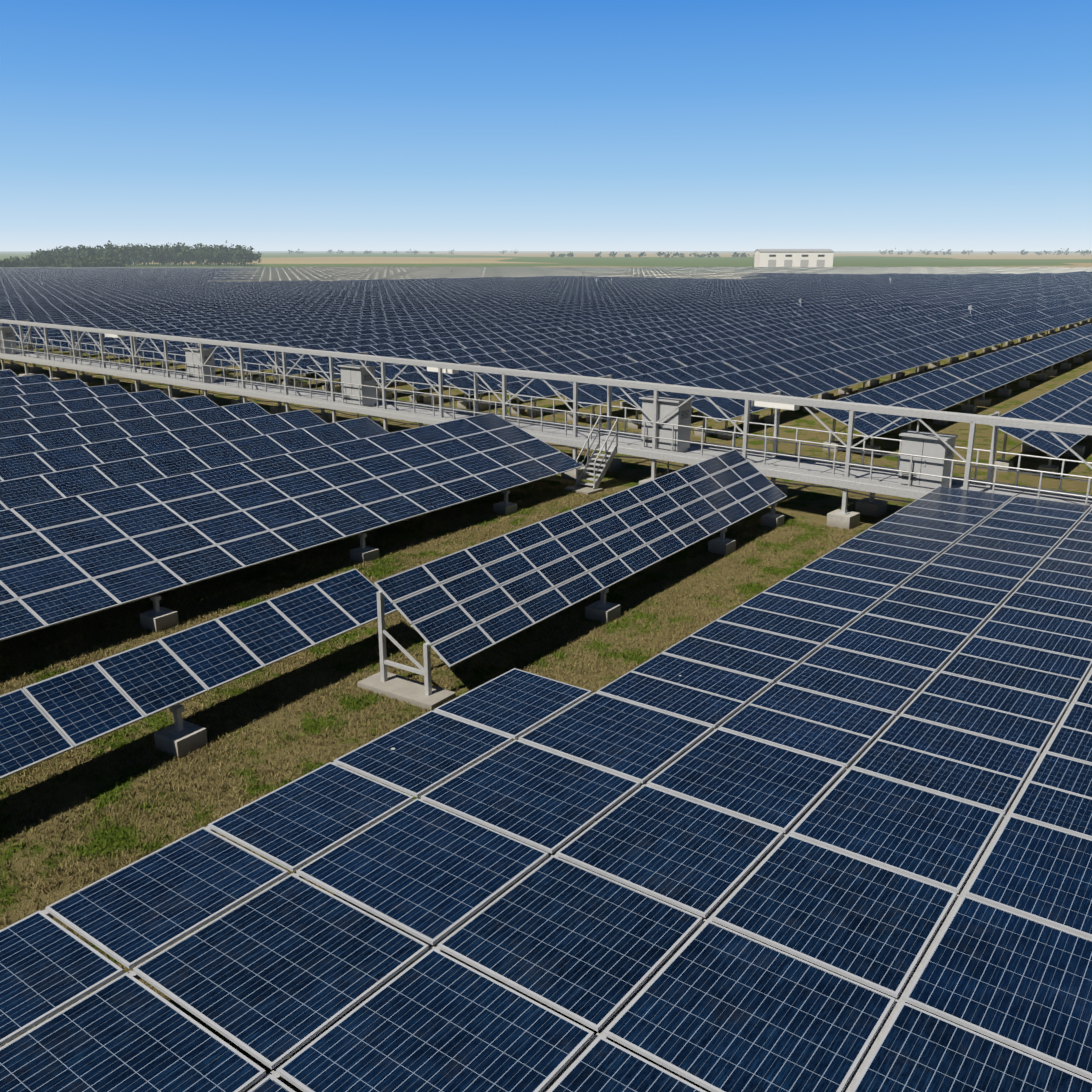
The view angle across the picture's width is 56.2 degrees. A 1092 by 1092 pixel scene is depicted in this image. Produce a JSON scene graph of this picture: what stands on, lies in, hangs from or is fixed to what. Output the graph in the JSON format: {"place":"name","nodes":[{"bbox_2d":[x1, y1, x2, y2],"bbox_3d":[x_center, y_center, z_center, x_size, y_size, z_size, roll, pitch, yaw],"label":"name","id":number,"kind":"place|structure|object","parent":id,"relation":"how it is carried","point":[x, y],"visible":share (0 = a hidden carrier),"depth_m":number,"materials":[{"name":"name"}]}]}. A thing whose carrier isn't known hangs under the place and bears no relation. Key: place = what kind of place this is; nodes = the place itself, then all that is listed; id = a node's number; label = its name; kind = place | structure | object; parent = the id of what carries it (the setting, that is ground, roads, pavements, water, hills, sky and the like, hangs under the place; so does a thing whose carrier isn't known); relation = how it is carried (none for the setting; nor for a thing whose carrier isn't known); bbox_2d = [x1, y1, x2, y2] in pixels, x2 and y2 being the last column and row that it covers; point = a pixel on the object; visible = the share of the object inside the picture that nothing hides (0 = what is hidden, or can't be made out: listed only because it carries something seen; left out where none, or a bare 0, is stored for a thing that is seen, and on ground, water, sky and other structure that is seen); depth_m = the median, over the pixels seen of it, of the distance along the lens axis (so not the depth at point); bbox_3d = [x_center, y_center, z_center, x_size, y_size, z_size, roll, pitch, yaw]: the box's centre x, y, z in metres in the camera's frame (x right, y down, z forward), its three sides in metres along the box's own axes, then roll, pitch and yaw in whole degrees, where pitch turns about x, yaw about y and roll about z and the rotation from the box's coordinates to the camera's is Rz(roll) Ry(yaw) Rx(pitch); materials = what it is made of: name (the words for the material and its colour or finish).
{"place":"outdoors","nodes":[
{"label":"outdoors","id":0,"kind":"place"},
{"bbox_2d":[0,251,1091,1091],"bbox_3d":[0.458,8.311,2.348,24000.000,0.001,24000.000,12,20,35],"label":"terrain","id":1,"kind":"structure","parent":0,"point":[810,503],"depth_m":29.07,"materials":[{"name":"green plant"}]},
{"bbox_2d":[0,569,397,779],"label":"solar table","id":2,"kind":"object","parent":1,"relation":"on","point":[82,705],"visible":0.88,"depth_m":18.48,"materials":[{"name":"glass"}]},
{"bbox_2d":[0,413,584,640],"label":"solar table","id":3,"kind":"object","parent":1,"relation":"on","point":[62,560],"visible":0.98,"depth_m":28.07,"materials":[{"name":"glass"}]},
{"bbox_2d":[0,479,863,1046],"bbox_3d":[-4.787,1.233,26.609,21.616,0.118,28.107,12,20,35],"label":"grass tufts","id":4,"kind":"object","parent":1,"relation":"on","point":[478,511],"depth_m":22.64,"materials":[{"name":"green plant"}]},
{"bbox_2d":[41,269,971,313],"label":"field combiner boxes","id":5,"kind":"object","parent":1,"relation":"on","point":[970,308],"visible":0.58,"depth_m":214.10,"materials":[{"name":"metal"}]},
{"bbox_2d":[0,240,1090,266],"bbox_3d":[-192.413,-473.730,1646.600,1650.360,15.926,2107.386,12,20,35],"label":"tree foliage","id":6,"kind":"object","parent":1,"relation":"on","point":[109,256],"visible":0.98,"depth_m":590.92,"materials":[{"name":"green plant"}]},
{"bbox_2d":[0,486,1091,1091],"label":"solar panel array","id":7,"kind":"object","parent":1,"relation":"on","point":[930,850],"visible":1,"depth_m":11.26,"materials":[{"name":"glass"}]},
{"bbox_2d":[0,266,1091,509],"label":"solar panels","id":8,"kind":"object","parent":1,"relation":"on","point":[64,438],"visible":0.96,"depth_m":85.08,"materials":[{"name":"glass"}]},
{"bbox_2d":[0,319,1091,546],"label":"service walkway","id":9,"kind":"structure","parent":1,"relation":"on","point":[926,463],"depth_m":38.55,"materials":[{"name":"metal"}]},
{"bbox_2d":[357,449,786,710],"bbox_3d":[2.090,0.018,27.131,2.304,2.282,17.770,11,19,33],"label":"solar table","id":10,"kind":"object","parent":1,"relation":"on","point":[723,484],"visible":0.96,"depth_m":24.28,"materials":[{"name":"glass"}]},
{"bbox_2d":[0,0,1091,250],"label":"sky","id":11,"kind":"structure","parent":0,"point":[262,125],"materials":[{"name":"blue"}]},
{"bbox_2d":[754,249,833,267],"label":"substation building","id":12,"kind":"structure","parent":0,"point":[799,258],"depth_m":462.32,"materials":[{"name":"metal"}]}
]}

